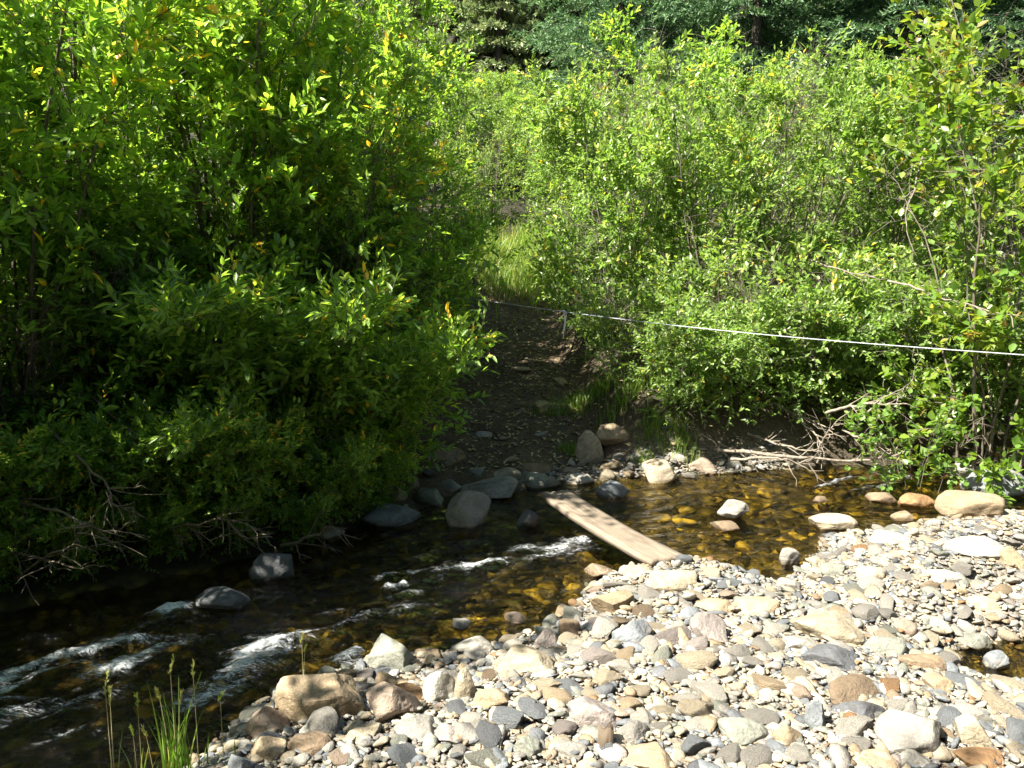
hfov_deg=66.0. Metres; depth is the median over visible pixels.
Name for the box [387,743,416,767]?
cobble
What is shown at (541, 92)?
willow shrub
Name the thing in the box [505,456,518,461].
stone
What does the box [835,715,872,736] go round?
cobble
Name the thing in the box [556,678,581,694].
cobble
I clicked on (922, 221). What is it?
willow shrub
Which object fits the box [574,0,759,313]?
willow shrub
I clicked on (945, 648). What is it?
cobble
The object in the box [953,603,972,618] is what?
cobble
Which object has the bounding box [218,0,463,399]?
willow shrub
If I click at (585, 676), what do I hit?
cobble
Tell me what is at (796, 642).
boulder
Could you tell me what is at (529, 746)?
boulder
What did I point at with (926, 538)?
cobble
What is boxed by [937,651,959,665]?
cobble
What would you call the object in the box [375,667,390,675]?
cobble
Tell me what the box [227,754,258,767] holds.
boulder
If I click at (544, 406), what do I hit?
boulder
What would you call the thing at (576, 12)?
distant spruce
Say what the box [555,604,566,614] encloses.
cobble
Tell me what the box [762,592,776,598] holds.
cobble
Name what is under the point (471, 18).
distant spruce
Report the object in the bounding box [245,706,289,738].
boulder
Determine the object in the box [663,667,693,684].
cobble
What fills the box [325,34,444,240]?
willow shrub
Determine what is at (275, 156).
dead branch
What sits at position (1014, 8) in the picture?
spruce tree
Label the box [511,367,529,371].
stone
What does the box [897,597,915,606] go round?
cobble
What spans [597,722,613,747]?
cobbles
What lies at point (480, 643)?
boulder
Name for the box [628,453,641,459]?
boulder
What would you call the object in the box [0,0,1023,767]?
ground
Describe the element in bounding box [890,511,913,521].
boulder
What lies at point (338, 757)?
cobble
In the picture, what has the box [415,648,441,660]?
cobble
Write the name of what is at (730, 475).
cobble
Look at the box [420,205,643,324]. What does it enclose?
grass
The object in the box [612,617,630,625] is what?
cobble
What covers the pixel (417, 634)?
submerged stones
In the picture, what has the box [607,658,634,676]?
cobble
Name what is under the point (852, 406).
dead branch
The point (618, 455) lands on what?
cobble
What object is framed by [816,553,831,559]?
cobble
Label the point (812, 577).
cobble
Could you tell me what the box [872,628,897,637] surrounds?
cobble
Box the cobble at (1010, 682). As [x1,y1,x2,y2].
[990,674,1023,689]
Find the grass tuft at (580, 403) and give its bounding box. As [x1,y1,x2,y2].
[550,363,615,419]
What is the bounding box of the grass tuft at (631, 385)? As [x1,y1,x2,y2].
[578,366,668,428]
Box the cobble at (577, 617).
[574,614,580,621]
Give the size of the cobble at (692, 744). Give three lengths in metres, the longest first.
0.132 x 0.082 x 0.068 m
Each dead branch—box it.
[0,479,149,564]
[0,526,107,604]
[15,500,145,578]
[49,428,172,535]
[90,395,173,471]
[131,479,244,561]
[133,496,269,545]
[212,499,277,558]
[259,95,302,197]
[280,488,358,562]
[299,428,358,462]
[467,300,494,343]
[688,159,697,247]
[718,441,772,473]
[718,443,908,472]
[730,452,825,484]
[747,430,825,459]
[761,223,784,291]
[776,402,833,438]
[792,412,833,472]
[809,259,887,292]
[810,408,854,462]
[825,393,917,420]
[841,427,900,465]
[867,356,922,412]
[887,273,1019,335]
[898,148,937,263]
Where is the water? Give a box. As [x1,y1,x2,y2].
[0,464,1023,767]
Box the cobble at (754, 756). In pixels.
[740,744,773,767]
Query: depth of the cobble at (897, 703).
2.97 m
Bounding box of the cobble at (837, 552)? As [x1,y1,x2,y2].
[832,546,846,558]
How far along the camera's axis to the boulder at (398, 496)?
6.07 m
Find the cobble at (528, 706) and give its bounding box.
[517,697,546,719]
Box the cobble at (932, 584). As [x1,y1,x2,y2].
[921,580,939,587]
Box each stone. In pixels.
[475,431,491,437]
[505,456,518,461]
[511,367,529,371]
[534,431,547,436]
[552,377,567,384]
[563,467,577,473]
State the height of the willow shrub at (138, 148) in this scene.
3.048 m
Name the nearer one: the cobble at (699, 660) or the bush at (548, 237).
the cobble at (699, 660)
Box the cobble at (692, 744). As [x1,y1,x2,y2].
[680,734,711,755]
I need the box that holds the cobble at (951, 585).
[941,582,955,590]
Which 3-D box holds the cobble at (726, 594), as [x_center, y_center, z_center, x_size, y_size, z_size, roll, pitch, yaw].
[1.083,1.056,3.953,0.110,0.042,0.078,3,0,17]
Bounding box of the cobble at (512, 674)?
[507,668,520,680]
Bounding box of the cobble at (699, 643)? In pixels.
[681,636,708,652]
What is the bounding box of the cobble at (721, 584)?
[716,578,741,588]
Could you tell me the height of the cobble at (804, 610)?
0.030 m
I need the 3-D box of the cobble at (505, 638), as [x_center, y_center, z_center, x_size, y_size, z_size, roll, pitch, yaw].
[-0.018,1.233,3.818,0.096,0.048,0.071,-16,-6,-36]
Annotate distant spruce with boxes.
[379,2,432,48]
[403,0,478,45]
[449,0,503,34]
[453,0,547,78]
[468,13,514,58]
[502,0,574,77]
[504,0,562,57]
[544,0,597,76]
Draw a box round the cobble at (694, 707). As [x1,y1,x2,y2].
[678,699,713,716]
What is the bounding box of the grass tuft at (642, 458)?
[626,440,658,471]
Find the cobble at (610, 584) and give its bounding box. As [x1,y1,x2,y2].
[603,581,630,587]
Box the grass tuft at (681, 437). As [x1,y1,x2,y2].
[653,397,701,475]
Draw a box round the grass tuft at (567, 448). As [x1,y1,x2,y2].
[554,439,576,457]
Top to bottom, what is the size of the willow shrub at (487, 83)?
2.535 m
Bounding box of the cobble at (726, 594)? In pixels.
[718,590,738,597]
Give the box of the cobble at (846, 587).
[842,584,864,593]
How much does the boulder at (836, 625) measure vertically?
0.142 m
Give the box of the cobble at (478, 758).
[464,748,506,767]
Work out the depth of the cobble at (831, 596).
4.02 m
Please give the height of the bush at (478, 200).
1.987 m
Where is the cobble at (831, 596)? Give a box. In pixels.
[823,591,839,602]
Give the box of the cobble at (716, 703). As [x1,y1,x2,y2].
[713,700,728,716]
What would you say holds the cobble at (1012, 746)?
on the ground at (192, 566)
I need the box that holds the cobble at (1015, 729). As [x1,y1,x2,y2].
[1006,717,1023,743]
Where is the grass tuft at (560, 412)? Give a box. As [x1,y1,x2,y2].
[524,393,571,419]
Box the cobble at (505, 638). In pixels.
[499,634,518,642]
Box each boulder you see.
[195,586,253,612]
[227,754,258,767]
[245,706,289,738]
[248,553,293,590]
[251,736,285,761]
[274,673,364,724]
[287,731,330,755]
[319,529,345,542]
[343,722,382,744]
[359,503,420,530]
[366,681,424,722]
[368,633,413,669]
[392,488,407,500]
[394,714,434,740]
[404,476,418,488]
[415,488,444,511]
[422,671,454,702]
[426,445,466,465]
[434,723,460,743]
[441,479,460,492]
[445,490,490,539]
[450,636,493,655]
[452,618,469,630]
[454,668,475,698]
[460,476,517,499]
[465,467,484,477]
[473,688,508,708]
[493,467,520,478]
[496,643,553,676]
[504,611,525,625]
[512,735,540,760]
[516,509,539,534]
[517,463,550,474]
[519,472,560,491]
[534,401,572,415]
[534,629,557,647]
[548,739,586,761]
[558,618,581,635]
[564,474,592,485]
[568,696,622,727]
[575,430,603,462]
[584,563,614,577]
[590,590,633,614]
[596,423,629,446]
[596,480,629,502]
[612,618,652,642]
[617,720,648,744]
[622,742,672,767]
[623,565,651,577]
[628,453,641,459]
[642,458,676,489]
[649,570,696,592]
[664,450,688,463]
[688,457,716,476]
[689,612,727,643]
[695,598,733,617]
[710,520,739,531]
[717,499,749,521]
[717,717,768,746]
[733,596,779,614]
[771,725,802,746]
[776,577,800,589]
[779,547,800,568]
[783,635,817,648]
[790,610,864,644]
[801,643,861,673]
[804,701,825,728]
[808,513,857,532]
[812,496,828,503]
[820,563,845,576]
[829,673,880,704]
[832,700,885,719]
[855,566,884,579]
[857,749,902,767]
[864,492,897,505]
[864,636,906,656]
[868,529,911,545]
[874,708,941,755]
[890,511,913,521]
[893,618,916,636]
[897,493,934,510]
[897,654,946,671]
[898,749,938,767]
[919,614,953,634]
[922,671,953,693]
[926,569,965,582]
[926,688,946,697]
[934,490,1004,517]
[942,536,1003,559]
[947,463,979,480]
[953,747,1004,767]
[954,632,992,651]
[954,714,993,746]
[959,468,1023,501]
[965,595,1001,614]
[982,650,1009,672]
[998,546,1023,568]
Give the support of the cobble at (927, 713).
on the ground at (192, 566)
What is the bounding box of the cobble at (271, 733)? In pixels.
[257,731,280,738]
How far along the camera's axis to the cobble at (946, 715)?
2.86 m
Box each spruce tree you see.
[509,0,743,159]
[541,0,740,105]
[635,2,824,104]
[642,0,876,125]
[737,0,963,113]
[809,3,1004,102]
[889,0,1023,174]
[892,0,1023,190]
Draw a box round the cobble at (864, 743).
[841,736,872,750]
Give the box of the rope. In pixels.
[462,297,1023,354]
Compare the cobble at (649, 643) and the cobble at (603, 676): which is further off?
the cobble at (649, 643)
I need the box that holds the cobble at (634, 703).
[620,696,644,709]
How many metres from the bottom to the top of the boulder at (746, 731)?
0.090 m
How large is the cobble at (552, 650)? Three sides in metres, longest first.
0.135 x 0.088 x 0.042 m
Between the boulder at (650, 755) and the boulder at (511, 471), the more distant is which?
the boulder at (511, 471)
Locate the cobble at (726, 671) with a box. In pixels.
[710,666,734,677]
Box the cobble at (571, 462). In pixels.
[568,459,575,465]
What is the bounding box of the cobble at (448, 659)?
[444,652,456,664]
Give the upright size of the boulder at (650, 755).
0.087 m
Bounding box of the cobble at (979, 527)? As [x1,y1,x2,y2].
[974,524,996,533]
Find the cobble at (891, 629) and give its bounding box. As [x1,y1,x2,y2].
[878,625,897,636]
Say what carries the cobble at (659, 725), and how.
on the ground at (192, 566)
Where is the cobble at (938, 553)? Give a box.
[928,549,949,558]
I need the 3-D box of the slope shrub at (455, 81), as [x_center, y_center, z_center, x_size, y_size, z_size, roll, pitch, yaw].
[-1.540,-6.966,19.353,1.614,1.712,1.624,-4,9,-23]
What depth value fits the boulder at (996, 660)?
3.60 m
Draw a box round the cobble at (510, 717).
[491,706,523,730]
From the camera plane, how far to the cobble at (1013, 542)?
5.11 m
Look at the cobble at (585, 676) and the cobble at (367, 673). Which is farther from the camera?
the cobble at (367, 673)
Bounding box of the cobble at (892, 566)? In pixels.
[883,562,898,571]
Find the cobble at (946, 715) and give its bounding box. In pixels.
[936,706,961,731]
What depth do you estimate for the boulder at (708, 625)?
3.54 m
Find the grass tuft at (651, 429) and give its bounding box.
[624,396,672,452]
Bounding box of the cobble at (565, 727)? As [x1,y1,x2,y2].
[549,720,576,734]
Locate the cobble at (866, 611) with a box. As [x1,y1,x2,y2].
[851,603,879,620]
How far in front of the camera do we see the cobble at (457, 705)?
2.95 m
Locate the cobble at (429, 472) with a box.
[421,469,437,476]
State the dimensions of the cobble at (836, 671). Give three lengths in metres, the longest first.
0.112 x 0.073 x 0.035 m
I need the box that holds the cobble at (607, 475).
[599,469,614,480]
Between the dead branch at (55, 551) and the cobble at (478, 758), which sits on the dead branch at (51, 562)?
the dead branch at (55, 551)
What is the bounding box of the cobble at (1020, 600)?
[1008,593,1023,603]
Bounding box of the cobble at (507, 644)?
[503,638,521,650]
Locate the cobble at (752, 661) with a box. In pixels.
[741,655,763,668]
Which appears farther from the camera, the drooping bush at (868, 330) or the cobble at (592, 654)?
the drooping bush at (868, 330)
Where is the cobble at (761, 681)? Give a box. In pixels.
[751,674,786,692]
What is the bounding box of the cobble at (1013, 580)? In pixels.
[1004,577,1021,582]
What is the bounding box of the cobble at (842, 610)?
[828,605,850,614]
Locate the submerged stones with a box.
[13,470,1023,767]
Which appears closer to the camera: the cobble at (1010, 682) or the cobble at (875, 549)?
the cobble at (1010, 682)
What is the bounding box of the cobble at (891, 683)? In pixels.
[879,677,899,692]
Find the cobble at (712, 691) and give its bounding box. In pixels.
[690,681,727,702]
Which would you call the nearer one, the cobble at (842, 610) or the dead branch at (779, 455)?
the cobble at (842, 610)
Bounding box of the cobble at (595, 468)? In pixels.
[592,465,599,471]
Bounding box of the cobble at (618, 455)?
[612,453,623,458]
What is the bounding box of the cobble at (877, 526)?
[872,524,884,529]
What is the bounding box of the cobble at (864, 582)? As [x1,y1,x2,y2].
[857,576,884,589]
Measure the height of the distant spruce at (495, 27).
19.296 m
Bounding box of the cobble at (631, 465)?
[627,462,638,469]
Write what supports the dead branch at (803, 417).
on the ground at (192, 566)
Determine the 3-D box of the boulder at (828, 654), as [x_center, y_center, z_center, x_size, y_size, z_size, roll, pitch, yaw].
[1.359,1.163,3.352,0.271,0.113,0.191,4,9,25]
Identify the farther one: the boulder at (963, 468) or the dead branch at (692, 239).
the dead branch at (692, 239)
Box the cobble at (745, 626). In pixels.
[736,622,761,634]
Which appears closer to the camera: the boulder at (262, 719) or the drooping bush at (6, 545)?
the boulder at (262, 719)
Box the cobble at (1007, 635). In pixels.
[997,629,1020,642]
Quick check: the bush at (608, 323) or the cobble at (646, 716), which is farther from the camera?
the bush at (608, 323)
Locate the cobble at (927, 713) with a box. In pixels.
[916,702,929,717]
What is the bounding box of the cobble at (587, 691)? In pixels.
[581,687,598,696]
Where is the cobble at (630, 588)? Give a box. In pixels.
[617,585,637,592]
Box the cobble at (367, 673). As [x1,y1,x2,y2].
[357,667,372,680]
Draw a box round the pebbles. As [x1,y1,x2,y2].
[186,289,1023,767]
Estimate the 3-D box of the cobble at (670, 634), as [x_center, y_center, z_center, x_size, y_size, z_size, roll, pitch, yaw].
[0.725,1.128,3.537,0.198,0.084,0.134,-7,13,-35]
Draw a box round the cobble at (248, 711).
[239,705,261,720]
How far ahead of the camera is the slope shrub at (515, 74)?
19.92 m
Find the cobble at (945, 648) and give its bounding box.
[939,645,962,664]
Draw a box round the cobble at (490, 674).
[481,668,496,681]
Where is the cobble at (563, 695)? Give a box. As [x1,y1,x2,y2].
[542,686,572,703]
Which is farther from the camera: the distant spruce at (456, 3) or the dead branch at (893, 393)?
the distant spruce at (456, 3)
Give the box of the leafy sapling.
[830,382,991,504]
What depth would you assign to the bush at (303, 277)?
5.95 m
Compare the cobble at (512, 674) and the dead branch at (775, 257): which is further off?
the dead branch at (775, 257)
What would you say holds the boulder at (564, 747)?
on the ground at (192, 566)
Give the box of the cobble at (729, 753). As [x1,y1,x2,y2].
[715,742,740,762]
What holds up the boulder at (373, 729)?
on the ground at (192, 566)
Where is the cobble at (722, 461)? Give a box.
[716,458,725,465]
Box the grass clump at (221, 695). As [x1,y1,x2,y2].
[204,689,235,759]
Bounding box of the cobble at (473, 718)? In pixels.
[460,712,487,728]
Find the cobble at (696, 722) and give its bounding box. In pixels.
[679,716,707,733]
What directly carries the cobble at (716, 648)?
on the ground at (192, 566)
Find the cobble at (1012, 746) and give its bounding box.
[1005,738,1023,760]
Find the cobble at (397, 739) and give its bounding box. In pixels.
[386,734,407,751]
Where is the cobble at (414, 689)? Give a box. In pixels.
[395,682,422,699]
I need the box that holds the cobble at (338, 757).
[328,746,349,766]
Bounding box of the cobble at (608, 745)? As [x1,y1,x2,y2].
[599,738,616,749]
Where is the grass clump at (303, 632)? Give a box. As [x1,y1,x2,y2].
[299,630,307,674]
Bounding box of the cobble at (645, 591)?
[638,583,664,601]
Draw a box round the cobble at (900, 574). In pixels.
[893,570,915,580]
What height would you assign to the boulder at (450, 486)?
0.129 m
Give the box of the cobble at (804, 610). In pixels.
[790,608,806,614]
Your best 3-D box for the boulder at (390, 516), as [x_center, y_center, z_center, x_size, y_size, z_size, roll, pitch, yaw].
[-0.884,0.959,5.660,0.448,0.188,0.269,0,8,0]
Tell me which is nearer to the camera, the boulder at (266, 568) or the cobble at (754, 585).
the cobble at (754, 585)
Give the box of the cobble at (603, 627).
[591,616,618,638]
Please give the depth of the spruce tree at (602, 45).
23.57 m
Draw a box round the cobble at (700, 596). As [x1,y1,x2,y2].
[689,589,705,600]
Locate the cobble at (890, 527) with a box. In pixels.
[885,525,900,530]
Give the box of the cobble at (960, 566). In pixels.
[951,561,973,575]
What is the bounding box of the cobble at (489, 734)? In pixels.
[476,720,501,748]
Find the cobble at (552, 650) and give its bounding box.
[541,648,565,654]
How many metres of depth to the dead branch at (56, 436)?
4.17 m
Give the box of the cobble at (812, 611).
[805,609,827,614]
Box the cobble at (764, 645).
[751,635,773,654]
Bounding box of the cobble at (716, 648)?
[709,645,722,653]
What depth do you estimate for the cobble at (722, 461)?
7.09 m
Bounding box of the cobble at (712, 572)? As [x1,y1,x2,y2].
[703,567,720,577]
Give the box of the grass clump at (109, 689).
[98,669,122,767]
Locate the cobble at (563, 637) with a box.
[558,631,581,645]
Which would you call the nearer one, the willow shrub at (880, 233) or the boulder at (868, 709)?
the boulder at (868, 709)
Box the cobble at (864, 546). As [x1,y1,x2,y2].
[851,544,867,552]
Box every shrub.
[0,0,75,175]
[0,0,220,433]
[0,0,227,451]
[0,0,280,490]
[6,0,431,413]
[7,2,229,253]
[15,3,168,224]
[46,0,356,309]
[123,4,297,226]
[187,0,425,231]
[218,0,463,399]
[219,0,483,338]
[290,0,521,295]
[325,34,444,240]
[332,0,460,190]
[412,43,445,98]
[423,74,492,157]
[427,63,479,132]
[428,64,499,152]
[428,136,494,223]
[435,71,504,193]
[448,62,485,116]
[452,90,533,179]
[455,113,532,230]
[459,68,521,136]
[463,92,537,186]
[481,102,586,224]
[483,66,525,98]
[485,85,558,163]
[495,87,566,181]
[501,64,539,102]
[505,69,579,145]
[509,83,561,148]
[510,121,591,237]
[513,12,688,275]
[522,78,594,202]
[531,38,738,361]
[559,93,636,180]
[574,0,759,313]
[576,64,627,91]
[587,18,836,351]
[588,26,760,262]
[596,0,905,205]
[655,17,861,304]
[676,61,915,351]
[712,34,883,265]
[750,39,990,284]
[766,0,1023,230]
[779,21,1023,351]
[843,16,1023,503]
[854,53,998,270]
[873,46,1023,312]
[886,0,1023,422]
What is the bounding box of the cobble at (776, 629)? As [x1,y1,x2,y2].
[763,623,785,637]
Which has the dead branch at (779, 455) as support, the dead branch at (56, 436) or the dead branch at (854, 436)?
the dead branch at (854, 436)
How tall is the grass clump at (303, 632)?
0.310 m
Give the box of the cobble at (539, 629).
[534,625,554,633]
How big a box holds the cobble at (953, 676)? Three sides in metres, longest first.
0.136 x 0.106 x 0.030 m
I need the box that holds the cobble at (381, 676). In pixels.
[375,671,397,684]
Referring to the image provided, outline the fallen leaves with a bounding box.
[412,272,822,478]
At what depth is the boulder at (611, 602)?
3.87 m
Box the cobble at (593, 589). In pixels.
[585,585,605,593]
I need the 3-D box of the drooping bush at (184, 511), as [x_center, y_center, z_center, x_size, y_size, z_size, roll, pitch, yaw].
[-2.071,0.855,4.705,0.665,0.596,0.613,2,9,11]
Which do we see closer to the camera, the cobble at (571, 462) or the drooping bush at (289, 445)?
the drooping bush at (289, 445)
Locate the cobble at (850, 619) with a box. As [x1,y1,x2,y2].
[846,616,866,631]
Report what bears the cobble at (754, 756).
on the ground at (192, 566)
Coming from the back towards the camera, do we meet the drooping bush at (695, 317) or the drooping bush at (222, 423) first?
the drooping bush at (695, 317)
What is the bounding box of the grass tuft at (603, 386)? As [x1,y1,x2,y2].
[572,357,638,412]
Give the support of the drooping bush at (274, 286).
on the ground at (192, 566)
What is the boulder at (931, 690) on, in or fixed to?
on the ground at (192, 566)
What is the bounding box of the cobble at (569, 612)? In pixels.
[562,605,581,618]
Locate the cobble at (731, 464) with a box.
[724,461,738,468]
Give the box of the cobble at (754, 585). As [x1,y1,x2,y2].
[742,582,764,590]
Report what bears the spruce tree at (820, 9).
on the ground at (192, 566)
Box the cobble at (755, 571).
[745,568,759,575]
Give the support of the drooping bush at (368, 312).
on the ground at (192, 566)
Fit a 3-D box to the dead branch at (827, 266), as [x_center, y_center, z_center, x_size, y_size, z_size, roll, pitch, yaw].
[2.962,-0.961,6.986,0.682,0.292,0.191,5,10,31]
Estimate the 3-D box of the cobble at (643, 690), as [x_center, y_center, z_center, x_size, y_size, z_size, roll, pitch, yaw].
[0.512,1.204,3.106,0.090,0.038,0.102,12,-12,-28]
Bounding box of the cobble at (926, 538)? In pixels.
[916,534,935,542]
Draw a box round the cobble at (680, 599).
[677,594,692,605]
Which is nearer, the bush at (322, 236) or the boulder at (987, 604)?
the boulder at (987, 604)
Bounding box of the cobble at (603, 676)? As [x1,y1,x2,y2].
[590,669,621,685]
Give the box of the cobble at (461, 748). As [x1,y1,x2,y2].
[446,744,466,765]
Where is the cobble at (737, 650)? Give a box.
[723,644,751,656]
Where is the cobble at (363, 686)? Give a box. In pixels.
[355,681,375,690]
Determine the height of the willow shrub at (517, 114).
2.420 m
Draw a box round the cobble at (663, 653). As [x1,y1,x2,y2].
[650,645,671,666]
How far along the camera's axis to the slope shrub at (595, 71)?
24.00 m
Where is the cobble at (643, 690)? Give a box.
[631,685,650,696]
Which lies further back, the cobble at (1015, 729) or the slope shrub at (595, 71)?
the slope shrub at (595, 71)
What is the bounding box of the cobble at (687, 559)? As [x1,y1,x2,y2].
[675,554,692,563]
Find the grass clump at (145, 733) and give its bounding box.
[121,691,160,767]
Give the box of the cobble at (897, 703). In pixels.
[885,698,907,710]
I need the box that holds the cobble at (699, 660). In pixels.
[675,650,717,670]
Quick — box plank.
[539,490,681,566]
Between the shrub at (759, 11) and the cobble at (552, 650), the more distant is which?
the shrub at (759, 11)
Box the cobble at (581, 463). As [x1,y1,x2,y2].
[577,459,587,466]
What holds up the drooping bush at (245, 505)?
on the ground at (192, 566)
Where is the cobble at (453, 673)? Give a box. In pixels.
[435,668,457,676]
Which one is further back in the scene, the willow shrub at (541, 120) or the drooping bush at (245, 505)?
the willow shrub at (541, 120)
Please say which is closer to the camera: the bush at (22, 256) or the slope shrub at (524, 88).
the bush at (22, 256)
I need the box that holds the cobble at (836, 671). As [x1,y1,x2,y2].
[826,666,843,682]
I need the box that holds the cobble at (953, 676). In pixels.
[945,671,979,689]
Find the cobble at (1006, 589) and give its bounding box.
[992,583,1012,594]
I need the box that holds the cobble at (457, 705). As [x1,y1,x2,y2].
[447,698,466,718]
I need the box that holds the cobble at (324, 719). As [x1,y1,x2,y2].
[305,706,338,739]
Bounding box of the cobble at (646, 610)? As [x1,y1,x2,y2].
[632,604,654,617]
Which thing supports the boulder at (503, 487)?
on the ground at (192, 566)
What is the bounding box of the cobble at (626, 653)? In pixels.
[615,646,634,662]
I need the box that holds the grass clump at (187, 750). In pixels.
[184,658,208,767]
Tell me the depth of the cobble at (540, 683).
3.11 m
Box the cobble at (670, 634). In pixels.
[654,625,691,645]
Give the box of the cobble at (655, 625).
[648,622,664,628]
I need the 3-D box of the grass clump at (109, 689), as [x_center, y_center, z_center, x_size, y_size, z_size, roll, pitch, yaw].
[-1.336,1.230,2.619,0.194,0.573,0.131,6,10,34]
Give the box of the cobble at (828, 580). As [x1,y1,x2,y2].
[819,576,835,584]
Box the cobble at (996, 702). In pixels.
[983,690,1023,718]
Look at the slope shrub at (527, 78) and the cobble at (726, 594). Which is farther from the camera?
the slope shrub at (527, 78)
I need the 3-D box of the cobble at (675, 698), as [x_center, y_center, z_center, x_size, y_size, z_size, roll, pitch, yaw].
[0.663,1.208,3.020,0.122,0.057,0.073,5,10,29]
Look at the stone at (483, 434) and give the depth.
7.35 m
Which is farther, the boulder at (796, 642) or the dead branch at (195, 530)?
the dead branch at (195, 530)
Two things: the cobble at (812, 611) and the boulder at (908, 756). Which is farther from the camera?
the cobble at (812, 611)
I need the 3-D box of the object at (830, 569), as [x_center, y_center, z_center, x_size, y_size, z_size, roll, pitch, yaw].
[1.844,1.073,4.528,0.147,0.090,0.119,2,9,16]
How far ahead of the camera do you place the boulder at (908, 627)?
3.72 m
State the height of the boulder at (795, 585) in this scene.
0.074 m
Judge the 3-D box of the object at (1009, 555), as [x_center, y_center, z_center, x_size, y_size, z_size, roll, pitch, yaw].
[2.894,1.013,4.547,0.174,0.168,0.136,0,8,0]
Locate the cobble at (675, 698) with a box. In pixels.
[668,693,701,703]
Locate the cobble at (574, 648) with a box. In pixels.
[567,644,583,657]
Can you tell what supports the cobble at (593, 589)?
on the ground at (192, 566)
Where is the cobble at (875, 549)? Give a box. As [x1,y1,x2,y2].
[867,544,884,555]
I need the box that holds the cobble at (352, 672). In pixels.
[337,669,357,677]
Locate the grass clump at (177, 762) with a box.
[146,656,202,767]
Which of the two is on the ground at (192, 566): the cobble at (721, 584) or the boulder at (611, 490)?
the cobble at (721, 584)
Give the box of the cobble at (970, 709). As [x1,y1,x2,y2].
[953,702,992,722]
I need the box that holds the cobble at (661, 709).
[651,705,675,714]
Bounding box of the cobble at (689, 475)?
[682,472,695,479]
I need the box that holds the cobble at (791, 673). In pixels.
[781,667,807,679]
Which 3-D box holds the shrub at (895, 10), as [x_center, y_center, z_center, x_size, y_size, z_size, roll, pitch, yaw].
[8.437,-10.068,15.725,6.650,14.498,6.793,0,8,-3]
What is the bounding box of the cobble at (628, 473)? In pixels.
[622,469,634,477]
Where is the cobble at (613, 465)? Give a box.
[600,461,619,469]
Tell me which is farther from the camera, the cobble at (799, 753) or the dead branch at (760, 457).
the dead branch at (760, 457)
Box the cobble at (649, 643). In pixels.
[639,635,660,656]
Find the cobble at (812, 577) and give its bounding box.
[806,574,822,580]
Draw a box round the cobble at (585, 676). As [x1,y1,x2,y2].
[568,672,591,679]
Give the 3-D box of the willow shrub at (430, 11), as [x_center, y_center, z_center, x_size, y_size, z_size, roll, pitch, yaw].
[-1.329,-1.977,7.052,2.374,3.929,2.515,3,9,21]
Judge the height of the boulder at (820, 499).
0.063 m
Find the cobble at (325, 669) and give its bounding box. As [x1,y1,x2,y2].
[318,665,335,673]
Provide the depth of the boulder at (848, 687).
3.04 m
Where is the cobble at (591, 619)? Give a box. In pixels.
[587,617,596,623]
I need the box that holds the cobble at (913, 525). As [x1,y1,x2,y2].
[907,522,920,528]
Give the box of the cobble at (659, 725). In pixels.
[648,721,670,735]
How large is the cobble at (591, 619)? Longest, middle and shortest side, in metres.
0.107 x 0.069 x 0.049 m
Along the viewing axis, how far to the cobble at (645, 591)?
3.96 m
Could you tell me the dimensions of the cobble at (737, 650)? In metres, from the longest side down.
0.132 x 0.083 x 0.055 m
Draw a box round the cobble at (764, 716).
[740,707,779,725]
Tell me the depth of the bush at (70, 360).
5.44 m
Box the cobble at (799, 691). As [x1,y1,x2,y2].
[785,682,811,699]
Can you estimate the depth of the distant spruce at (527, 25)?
34.86 m
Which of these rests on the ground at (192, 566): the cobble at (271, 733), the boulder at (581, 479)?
the cobble at (271, 733)
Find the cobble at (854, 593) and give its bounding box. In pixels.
[847,589,868,601]
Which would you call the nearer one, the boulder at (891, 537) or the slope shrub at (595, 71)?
the boulder at (891, 537)
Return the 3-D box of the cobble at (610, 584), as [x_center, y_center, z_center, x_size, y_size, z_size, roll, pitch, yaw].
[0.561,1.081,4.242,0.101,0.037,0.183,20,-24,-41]
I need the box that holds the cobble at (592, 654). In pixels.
[580,646,616,664]
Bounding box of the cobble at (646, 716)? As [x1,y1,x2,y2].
[630,707,653,724]
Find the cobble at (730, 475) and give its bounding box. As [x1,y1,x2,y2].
[725,474,733,482]
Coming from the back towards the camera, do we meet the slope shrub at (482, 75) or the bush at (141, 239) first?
the slope shrub at (482, 75)
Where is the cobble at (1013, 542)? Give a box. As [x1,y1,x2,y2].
[1003,539,1019,545]
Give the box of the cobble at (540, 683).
[529,678,561,690]
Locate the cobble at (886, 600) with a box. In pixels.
[879,594,893,609]
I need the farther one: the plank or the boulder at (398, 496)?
the boulder at (398, 496)
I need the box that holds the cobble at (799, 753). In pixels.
[785,743,813,763]
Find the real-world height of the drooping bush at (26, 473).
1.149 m
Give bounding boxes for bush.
[0,143,283,417]
[0,200,105,440]
[0,398,107,570]
[0,414,15,504]
[0,489,127,595]
[0,511,37,591]
[6,202,279,422]
[7,265,161,411]
[12,232,331,458]
[26,386,215,559]
[45,147,273,348]
[58,370,280,557]
[99,143,423,378]
[101,477,213,576]
[104,437,189,484]
[139,242,431,496]
[166,475,274,566]
[186,256,324,387]
[186,396,323,547]
[197,162,415,278]
[206,111,492,375]
[237,204,437,374]
[254,286,507,505]
[262,476,343,555]
[269,417,393,541]
[302,170,513,379]
[328,441,429,526]
[343,261,467,374]
[373,183,496,330]
[398,192,527,339]
[412,167,501,309]
[511,194,680,340]
[513,182,652,298]
[555,272,714,389]
[619,236,798,368]
[624,292,753,425]
[656,275,809,429]
[664,227,904,387]
[732,266,897,423]
[770,263,925,423]
[772,237,965,385]
[829,254,1016,421]
[834,223,1016,363]
[899,255,1023,435]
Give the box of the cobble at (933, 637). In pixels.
[924,630,939,646]
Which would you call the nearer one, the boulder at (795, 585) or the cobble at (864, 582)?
the cobble at (864, 582)
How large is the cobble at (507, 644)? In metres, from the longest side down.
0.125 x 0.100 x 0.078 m
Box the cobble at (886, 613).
[878,608,896,619]

